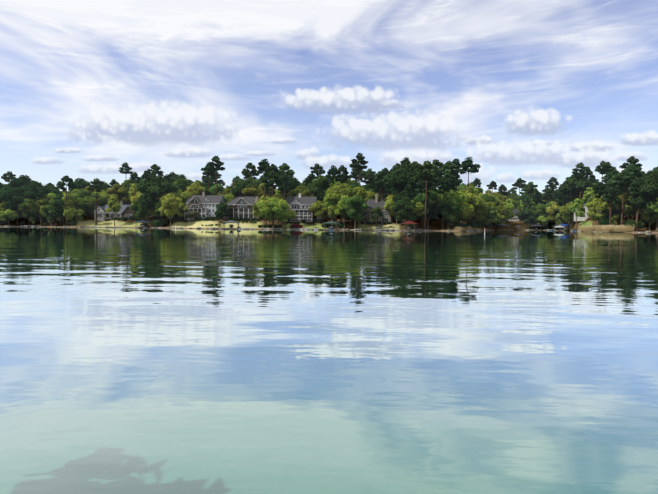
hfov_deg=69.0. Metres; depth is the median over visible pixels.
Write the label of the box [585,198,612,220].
tree light
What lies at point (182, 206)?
tree light
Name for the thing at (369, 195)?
tree light
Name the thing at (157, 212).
tree light
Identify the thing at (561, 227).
blue boathouse
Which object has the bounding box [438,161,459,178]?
pine
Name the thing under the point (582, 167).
pine
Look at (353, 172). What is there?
pine
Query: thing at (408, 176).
pine
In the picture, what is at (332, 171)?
pine
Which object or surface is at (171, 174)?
pine
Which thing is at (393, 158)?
cloud
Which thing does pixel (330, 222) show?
green dock
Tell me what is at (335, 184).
tree light
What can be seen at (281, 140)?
cloud
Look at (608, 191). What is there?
pine
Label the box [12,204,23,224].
tree
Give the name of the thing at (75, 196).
tree light
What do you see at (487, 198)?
tree
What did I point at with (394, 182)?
dark tree
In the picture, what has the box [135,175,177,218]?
dark tree
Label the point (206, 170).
pine
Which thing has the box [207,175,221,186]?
pine
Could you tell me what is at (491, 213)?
tree
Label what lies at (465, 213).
tree light
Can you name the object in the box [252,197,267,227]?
tree light
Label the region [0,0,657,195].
sky
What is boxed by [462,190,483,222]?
tree light
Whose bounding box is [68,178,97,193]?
dark tree
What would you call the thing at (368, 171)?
pine
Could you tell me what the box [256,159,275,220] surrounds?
pine
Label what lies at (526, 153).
cloud
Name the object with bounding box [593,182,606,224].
pine
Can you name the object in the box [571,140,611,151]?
cloud
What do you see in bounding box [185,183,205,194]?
tree light
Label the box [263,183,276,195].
pine
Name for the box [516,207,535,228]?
dark tree
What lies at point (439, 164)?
pine
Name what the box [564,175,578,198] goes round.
pine
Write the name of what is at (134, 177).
pine
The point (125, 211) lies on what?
tudor house
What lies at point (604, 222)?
shrub
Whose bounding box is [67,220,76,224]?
shrub
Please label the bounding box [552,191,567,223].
pine
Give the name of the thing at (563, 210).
tree light
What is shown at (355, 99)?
cloud
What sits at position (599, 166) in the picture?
pine
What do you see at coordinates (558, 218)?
tree
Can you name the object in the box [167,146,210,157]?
cloud
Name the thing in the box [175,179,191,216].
dark tree
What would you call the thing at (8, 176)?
pine
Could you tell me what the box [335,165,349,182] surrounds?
pine
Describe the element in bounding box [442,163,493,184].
cloud
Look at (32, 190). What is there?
dark tree
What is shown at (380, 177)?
pine
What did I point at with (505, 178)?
cloud
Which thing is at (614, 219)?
tree
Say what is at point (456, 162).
pine
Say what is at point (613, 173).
pine
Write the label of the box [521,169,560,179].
cloud
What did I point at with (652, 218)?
tree light
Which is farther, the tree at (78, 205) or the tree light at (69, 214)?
the tree at (78, 205)
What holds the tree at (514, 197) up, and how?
on the ground
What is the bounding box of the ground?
[0,211,657,232]
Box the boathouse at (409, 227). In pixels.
[400,221,416,230]
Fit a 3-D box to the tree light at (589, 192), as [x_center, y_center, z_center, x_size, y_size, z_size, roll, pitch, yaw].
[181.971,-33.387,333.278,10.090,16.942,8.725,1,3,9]
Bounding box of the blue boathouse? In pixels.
[554,224,569,230]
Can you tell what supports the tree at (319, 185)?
on the ground
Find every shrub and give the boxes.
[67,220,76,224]
[152,218,167,226]
[338,223,346,228]
[454,222,464,226]
[599,219,613,224]
[625,220,644,229]
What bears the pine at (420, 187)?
on the ground
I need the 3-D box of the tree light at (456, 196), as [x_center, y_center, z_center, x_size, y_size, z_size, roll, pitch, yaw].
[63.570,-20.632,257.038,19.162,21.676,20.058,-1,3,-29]
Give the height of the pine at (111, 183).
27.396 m
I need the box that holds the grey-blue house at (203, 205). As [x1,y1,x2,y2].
[185,192,225,221]
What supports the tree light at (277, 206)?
on the ground
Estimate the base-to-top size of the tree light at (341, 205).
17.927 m
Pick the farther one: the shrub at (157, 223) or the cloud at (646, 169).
the cloud at (646, 169)
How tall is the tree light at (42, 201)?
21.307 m
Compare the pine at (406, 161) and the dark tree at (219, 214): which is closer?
the dark tree at (219, 214)
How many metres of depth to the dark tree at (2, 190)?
329.78 m
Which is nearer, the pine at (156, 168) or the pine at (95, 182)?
the pine at (95, 182)
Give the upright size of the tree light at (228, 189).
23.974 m
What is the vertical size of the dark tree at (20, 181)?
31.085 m
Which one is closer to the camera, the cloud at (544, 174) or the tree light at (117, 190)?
the tree light at (117, 190)
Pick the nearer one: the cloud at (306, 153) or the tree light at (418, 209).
the tree light at (418, 209)
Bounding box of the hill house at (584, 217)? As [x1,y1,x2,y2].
[574,203,597,220]
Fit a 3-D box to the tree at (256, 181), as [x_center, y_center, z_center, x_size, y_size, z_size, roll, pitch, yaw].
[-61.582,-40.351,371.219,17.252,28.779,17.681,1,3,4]
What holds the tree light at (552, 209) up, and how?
on the ground
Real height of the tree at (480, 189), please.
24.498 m
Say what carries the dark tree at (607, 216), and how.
on the ground
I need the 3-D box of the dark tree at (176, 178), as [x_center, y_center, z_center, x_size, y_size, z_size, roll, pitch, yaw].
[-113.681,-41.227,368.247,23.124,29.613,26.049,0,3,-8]
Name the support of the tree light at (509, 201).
on the ground
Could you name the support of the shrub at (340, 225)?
on the ground
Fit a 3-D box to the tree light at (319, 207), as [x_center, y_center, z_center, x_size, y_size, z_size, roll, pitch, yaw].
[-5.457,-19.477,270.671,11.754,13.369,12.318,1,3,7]
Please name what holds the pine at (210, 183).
on the ground
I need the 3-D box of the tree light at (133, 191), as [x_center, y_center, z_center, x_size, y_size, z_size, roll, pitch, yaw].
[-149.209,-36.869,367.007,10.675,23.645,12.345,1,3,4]
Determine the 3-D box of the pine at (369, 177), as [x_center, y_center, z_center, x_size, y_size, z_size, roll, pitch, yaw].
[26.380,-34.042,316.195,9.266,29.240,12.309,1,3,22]
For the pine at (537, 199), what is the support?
on the ground
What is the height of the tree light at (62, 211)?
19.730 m
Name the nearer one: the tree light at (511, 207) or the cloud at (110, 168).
the tree light at (511, 207)
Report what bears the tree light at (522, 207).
on the ground
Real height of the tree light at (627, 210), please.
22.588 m
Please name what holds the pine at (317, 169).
on the ground
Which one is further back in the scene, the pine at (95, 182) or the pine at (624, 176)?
the pine at (95, 182)
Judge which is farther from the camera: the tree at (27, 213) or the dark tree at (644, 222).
the tree at (27, 213)
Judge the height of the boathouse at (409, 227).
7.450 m
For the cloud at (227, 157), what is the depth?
9632.87 m
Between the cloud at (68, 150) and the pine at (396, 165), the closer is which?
the pine at (396, 165)
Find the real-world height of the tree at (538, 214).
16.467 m
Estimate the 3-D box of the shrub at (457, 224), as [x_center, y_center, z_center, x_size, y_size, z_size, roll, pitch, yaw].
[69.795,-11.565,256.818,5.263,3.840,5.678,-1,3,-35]
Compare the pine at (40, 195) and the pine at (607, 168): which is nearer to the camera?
the pine at (607, 168)
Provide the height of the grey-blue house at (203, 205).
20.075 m
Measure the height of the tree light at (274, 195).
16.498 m
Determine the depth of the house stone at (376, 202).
268.63 m
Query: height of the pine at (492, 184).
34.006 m
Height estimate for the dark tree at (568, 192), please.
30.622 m
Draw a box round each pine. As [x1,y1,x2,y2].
[1,171,15,182]
[36,191,46,225]
[56,175,76,225]
[87,178,105,224]
[106,179,121,187]
[119,162,132,173]
[129,172,142,195]
[141,171,148,182]
[145,172,157,226]
[147,164,163,175]
[163,174,173,181]
[168,172,177,177]
[200,162,215,194]
[202,176,213,188]
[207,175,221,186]
[208,156,224,194]
[241,162,258,177]
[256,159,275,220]
[261,171,282,224]
[263,166,277,222]
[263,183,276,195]
[270,164,279,174]
[275,173,291,190]
[278,163,294,199]
[303,173,317,185]
[310,163,324,179]
[325,165,341,183]
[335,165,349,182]
[349,153,367,185]
[349,165,366,182]
[360,173,375,190]
[365,168,375,179]
[371,171,380,194]
[374,171,386,199]
[376,185,385,193]
[387,168,395,175]
[393,163,400,168]
[400,157,410,167]
[403,172,414,186]
[405,176,419,225]
[411,161,422,168]
[412,179,429,228]
[413,169,425,225]
[414,160,439,229]
[425,175,439,225]
[430,159,445,220]
[437,176,452,228]
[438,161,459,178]
[442,173,457,225]
[452,158,463,190]
[459,157,480,224]
[473,178,481,186]
[487,181,497,192]
[498,184,508,195]
[508,188,517,194]
[512,178,526,209]
[522,181,538,207]
[522,197,533,207]
[533,193,542,203]
[543,188,555,222]
[545,177,558,200]
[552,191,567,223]
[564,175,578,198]
[572,162,589,198]
[578,166,595,179]
[588,177,599,184]
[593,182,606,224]
[594,161,604,190]
[598,162,615,176]
[602,186,618,224]
[603,185,618,222]
[606,170,619,218]
[609,173,630,224]
[613,170,635,226]
[619,156,641,171]
[627,164,643,219]
[628,177,640,229]
[628,178,649,230]
[643,170,653,228]
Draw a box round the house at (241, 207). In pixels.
[223,197,262,219]
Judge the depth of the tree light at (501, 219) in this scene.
344.59 m
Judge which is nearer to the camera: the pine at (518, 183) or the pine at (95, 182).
the pine at (95, 182)
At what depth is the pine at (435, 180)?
257.90 m
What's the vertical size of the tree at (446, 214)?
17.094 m
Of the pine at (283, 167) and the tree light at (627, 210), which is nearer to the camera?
the tree light at (627, 210)
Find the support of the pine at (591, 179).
on the ground
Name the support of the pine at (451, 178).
on the ground
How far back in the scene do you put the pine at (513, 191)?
554.90 m
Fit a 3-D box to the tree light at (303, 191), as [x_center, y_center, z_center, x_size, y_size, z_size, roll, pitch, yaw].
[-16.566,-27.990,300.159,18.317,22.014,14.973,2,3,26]
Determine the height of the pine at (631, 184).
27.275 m
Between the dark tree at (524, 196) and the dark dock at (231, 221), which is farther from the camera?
the dark tree at (524, 196)
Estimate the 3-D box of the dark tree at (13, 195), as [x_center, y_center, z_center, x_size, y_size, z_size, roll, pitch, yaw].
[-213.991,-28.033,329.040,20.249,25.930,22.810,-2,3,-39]
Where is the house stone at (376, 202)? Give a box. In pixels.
[357,194,393,224]
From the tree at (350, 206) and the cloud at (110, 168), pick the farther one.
the cloud at (110, 168)
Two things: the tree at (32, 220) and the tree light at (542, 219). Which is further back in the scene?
the tree light at (542, 219)
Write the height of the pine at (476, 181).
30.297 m
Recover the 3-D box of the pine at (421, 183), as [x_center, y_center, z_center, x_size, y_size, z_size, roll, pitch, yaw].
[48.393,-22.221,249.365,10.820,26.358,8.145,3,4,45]
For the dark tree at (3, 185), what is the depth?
345.30 m
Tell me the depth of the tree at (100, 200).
348.29 m
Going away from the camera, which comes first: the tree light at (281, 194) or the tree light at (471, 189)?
the tree light at (471, 189)
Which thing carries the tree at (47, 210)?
on the ground
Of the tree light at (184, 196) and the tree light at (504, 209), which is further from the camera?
the tree light at (504, 209)
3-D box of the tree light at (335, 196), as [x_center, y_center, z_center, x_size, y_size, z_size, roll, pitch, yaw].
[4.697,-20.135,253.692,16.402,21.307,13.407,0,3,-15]
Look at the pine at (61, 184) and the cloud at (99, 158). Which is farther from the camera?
the cloud at (99, 158)
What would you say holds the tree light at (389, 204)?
on the ground
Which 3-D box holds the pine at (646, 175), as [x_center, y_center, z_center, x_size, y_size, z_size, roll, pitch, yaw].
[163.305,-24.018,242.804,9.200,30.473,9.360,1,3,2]
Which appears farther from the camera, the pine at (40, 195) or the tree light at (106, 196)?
the tree light at (106, 196)
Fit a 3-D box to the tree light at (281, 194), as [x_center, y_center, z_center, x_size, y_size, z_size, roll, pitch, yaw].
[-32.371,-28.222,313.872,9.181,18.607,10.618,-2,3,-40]
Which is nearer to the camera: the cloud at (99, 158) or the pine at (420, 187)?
the pine at (420, 187)
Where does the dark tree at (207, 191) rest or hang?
on the ground
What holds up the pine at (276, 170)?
on the ground
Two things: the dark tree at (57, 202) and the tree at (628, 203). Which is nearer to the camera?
the tree at (628, 203)
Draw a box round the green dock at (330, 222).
[322,221,339,229]
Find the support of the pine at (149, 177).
on the ground
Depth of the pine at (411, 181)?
249.50 m
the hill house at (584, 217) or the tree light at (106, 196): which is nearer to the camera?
the hill house at (584, 217)
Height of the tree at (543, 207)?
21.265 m
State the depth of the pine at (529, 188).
398.23 m
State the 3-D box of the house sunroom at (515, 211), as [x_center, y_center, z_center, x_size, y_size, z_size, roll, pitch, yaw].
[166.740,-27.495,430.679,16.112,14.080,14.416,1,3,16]
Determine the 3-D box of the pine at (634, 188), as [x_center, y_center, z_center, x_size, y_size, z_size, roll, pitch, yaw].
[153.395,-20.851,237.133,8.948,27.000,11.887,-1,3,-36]
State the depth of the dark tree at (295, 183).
315.23 m
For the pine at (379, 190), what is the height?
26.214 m
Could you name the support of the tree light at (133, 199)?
on the ground
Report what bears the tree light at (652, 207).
on the ground
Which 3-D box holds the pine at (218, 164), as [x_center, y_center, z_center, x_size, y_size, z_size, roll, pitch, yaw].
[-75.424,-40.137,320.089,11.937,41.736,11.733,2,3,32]
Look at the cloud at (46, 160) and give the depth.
9667.61 m
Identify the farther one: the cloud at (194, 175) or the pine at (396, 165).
the cloud at (194, 175)
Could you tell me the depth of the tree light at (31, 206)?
322.09 m
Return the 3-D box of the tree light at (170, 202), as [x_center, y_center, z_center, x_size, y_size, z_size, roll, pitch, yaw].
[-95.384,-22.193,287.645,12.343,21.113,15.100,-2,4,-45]
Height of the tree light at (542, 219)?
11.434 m
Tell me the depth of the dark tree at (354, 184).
300.18 m
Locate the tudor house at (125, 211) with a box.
[94,201,134,220]
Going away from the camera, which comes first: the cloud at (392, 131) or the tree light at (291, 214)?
the tree light at (291, 214)
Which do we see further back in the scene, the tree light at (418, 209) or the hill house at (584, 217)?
the hill house at (584, 217)
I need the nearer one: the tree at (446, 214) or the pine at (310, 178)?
the tree at (446, 214)
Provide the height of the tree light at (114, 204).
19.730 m
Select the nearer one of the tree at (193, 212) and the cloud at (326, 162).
the tree at (193, 212)
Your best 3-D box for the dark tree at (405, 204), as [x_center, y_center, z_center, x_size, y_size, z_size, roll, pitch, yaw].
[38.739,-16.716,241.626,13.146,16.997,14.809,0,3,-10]
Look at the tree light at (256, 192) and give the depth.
307.44 m
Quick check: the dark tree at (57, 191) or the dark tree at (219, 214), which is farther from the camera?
the dark tree at (57, 191)
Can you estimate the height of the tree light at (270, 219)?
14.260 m
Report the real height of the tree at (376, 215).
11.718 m
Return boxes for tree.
[0,182,9,189]
[0,187,11,207]
[0,187,26,224]
[7,175,37,188]
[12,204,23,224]
[19,198,38,224]
[20,182,55,222]
[29,217,35,225]
[36,185,62,198]
[40,205,56,225]
[45,194,64,224]
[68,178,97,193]
[71,189,91,207]
[72,201,85,221]
[83,192,106,206]
[121,179,136,191]
[130,201,150,223]
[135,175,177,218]
[167,174,193,182]
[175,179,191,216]
[188,210,198,221]
[199,183,213,194]
[208,183,225,194]
[214,209,225,219]
[215,202,231,220]
[230,186,252,196]
[231,179,258,198]
[239,176,260,185]
[276,177,306,199]
[307,175,329,202]
[341,205,359,227]
[342,178,356,184]
[344,195,367,228]
[350,182,368,190]
[369,207,383,226]
[370,185,386,197]
[382,164,430,220]
[392,188,420,215]
[392,197,416,229]
[410,188,437,213]
[417,197,444,227]
[427,184,442,219]
[440,198,460,228]
[457,183,465,189]
[467,182,483,192]
[475,204,496,229]
[480,194,500,206]
[507,193,518,204]
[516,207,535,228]
[519,191,549,207]
[524,209,541,228]
[530,204,547,227]
[537,203,555,228]
[555,214,568,223]
[558,176,595,202]
[602,210,617,218]
[607,200,625,215]
[611,214,625,225]
[615,186,638,220]
[629,171,657,230]
[641,214,655,228]
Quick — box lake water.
[0,227,657,493]
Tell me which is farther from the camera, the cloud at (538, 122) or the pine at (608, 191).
the cloud at (538, 122)
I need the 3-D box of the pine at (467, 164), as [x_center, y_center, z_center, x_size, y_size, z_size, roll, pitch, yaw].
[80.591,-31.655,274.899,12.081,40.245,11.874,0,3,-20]
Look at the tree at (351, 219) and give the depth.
257.36 m
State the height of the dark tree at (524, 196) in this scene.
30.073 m
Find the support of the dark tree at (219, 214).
on the ground
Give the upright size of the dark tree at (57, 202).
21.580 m
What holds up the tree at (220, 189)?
on the ground
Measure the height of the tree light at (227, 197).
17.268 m
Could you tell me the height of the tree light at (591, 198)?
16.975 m
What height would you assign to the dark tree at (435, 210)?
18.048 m
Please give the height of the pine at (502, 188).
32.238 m
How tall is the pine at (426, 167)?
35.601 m
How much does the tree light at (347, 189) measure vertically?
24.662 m
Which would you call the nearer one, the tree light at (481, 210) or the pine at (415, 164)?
the tree light at (481, 210)
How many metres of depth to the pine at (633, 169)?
254.98 m
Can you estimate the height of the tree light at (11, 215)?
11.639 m
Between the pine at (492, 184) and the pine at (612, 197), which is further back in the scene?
the pine at (492, 184)
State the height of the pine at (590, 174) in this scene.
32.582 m
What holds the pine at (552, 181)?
on the ground
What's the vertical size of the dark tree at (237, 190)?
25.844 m
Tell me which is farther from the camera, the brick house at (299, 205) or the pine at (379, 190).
the pine at (379, 190)
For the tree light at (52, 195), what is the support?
on the ground
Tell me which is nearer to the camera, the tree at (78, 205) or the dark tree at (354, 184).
the dark tree at (354, 184)
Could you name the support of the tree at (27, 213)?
on the ground
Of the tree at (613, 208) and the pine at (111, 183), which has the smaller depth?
the tree at (613, 208)
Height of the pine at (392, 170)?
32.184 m
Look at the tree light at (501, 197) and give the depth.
386.93 m
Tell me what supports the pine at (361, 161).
on the ground
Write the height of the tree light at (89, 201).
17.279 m
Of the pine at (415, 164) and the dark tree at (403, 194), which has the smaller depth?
the dark tree at (403, 194)
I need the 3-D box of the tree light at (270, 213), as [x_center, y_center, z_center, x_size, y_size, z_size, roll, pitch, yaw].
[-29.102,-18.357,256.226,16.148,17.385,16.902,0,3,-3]
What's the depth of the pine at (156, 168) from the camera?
376.65 m
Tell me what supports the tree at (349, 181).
on the ground
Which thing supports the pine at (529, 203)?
on the ground
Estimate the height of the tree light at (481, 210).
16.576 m
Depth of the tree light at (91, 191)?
363.93 m
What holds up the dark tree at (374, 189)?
on the ground
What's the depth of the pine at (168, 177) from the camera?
359.31 m
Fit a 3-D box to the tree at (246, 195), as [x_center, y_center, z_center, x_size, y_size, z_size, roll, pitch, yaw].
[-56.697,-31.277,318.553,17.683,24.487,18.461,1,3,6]
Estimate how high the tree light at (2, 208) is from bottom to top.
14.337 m
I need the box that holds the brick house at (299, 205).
[286,193,326,222]
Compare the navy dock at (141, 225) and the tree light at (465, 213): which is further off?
the navy dock at (141, 225)
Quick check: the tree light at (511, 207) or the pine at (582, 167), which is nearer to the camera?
the pine at (582, 167)
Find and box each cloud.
[32,157,61,163]
[55,148,79,152]
[68,101,238,144]
[79,163,131,173]
[83,155,118,160]
[121,162,154,171]
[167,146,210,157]
[187,173,209,178]
[219,154,247,160]
[245,151,274,155]
[270,138,294,143]
[285,86,392,112]
[296,147,320,158]
[304,154,351,168]
[328,112,465,149]
[380,148,449,166]
[383,100,403,107]
[439,154,451,161]
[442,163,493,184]
[466,135,492,144]
[466,140,569,165]
[496,172,515,182]
[506,109,570,135]
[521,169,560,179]
[560,148,616,167]
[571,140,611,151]
[616,151,646,160]
[616,167,648,172]
[622,130,657,145]
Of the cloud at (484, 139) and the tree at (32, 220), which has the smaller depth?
the tree at (32, 220)
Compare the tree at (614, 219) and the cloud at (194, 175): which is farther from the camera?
the cloud at (194, 175)
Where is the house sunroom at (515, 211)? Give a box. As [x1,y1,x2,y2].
[505,209,521,220]
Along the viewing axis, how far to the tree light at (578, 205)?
302.64 m
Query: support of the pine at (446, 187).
on the ground
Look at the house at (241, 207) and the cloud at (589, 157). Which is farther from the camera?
the cloud at (589, 157)
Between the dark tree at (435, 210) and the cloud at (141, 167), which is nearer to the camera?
the dark tree at (435, 210)
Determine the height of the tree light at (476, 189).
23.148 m
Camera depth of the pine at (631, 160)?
312.35 m
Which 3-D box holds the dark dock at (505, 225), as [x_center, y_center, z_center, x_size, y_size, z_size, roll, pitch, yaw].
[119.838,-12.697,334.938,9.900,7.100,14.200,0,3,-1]
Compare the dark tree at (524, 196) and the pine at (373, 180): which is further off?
the dark tree at (524, 196)
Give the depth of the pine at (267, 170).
274.09 m
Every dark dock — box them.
[221,220,239,228]
[492,224,510,229]
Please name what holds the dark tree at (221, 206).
on the ground
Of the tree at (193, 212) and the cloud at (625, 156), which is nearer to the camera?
the tree at (193, 212)
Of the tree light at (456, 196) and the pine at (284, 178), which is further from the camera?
the pine at (284, 178)
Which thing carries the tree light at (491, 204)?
on the ground
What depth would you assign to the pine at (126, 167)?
400.52 m
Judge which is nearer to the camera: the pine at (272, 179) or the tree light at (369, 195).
the pine at (272, 179)
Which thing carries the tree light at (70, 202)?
on the ground
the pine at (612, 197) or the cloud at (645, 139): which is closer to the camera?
the pine at (612, 197)
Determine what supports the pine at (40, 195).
on the ground
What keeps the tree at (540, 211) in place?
on the ground
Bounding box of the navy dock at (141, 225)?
[134,220,150,227]
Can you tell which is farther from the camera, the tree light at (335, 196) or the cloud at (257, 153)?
the cloud at (257, 153)
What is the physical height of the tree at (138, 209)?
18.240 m
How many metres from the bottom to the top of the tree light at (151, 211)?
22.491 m
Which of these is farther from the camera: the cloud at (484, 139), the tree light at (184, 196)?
the cloud at (484, 139)
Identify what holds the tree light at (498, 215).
on the ground
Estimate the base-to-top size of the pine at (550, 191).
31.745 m
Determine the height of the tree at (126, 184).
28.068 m
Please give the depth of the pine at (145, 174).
359.11 m
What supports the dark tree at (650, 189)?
on the ground
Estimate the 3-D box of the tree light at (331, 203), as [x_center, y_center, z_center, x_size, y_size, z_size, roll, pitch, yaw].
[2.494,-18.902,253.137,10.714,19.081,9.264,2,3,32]
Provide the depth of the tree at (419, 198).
247.54 m
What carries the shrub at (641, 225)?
on the ground
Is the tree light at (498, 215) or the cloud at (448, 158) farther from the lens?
the cloud at (448, 158)
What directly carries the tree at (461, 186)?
on the ground
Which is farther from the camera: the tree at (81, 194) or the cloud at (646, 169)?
the cloud at (646, 169)
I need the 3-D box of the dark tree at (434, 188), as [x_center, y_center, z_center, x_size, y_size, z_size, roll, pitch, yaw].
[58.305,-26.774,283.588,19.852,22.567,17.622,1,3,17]
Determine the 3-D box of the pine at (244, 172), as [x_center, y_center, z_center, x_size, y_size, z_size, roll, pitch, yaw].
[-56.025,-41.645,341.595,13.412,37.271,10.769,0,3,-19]
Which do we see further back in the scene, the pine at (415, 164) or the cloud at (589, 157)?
the cloud at (589, 157)
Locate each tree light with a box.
[0,205,6,220]
[0,209,18,225]
[18,199,40,217]
[37,195,54,225]
[40,193,55,224]
[59,197,70,225]
[62,194,74,224]
[63,208,83,225]
[72,194,83,202]
[81,186,95,192]
[81,196,97,218]
[99,191,111,204]
[105,196,121,225]
[107,184,128,202]
[128,184,137,199]
[131,194,148,216]
[147,194,161,218]
[153,201,165,226]
[159,193,181,226]
[170,189,190,202]
[175,202,188,216]
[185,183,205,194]
[223,193,239,202]
[225,182,237,195]
[242,184,266,197]
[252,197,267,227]
[255,211,274,224]
[256,198,288,227]
[259,194,280,199]
[265,197,289,217]
[276,190,284,199]
[277,209,295,228]
[289,186,314,196]
[309,201,327,223]
[323,183,366,222]
[323,189,349,227]
[324,198,342,224]
[325,179,340,192]
[334,195,348,228]
[364,191,374,202]
[384,198,396,223]
[400,200,424,225]
[437,190,466,226]
[456,202,471,221]
[460,184,478,195]
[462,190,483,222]
[464,204,487,226]
[465,186,477,221]
[474,199,495,223]
[487,212,500,229]
[490,191,507,201]
[496,204,509,228]
[496,213,506,223]
[501,202,514,227]
[505,199,512,204]
[520,199,543,208]
[534,216,548,229]
[546,203,559,224]
[559,202,575,229]
[569,198,584,228]
[582,187,595,200]
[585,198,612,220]
[586,194,597,202]
[615,191,646,219]
[639,204,656,230]
[650,197,657,216]
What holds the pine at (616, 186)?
on the ground

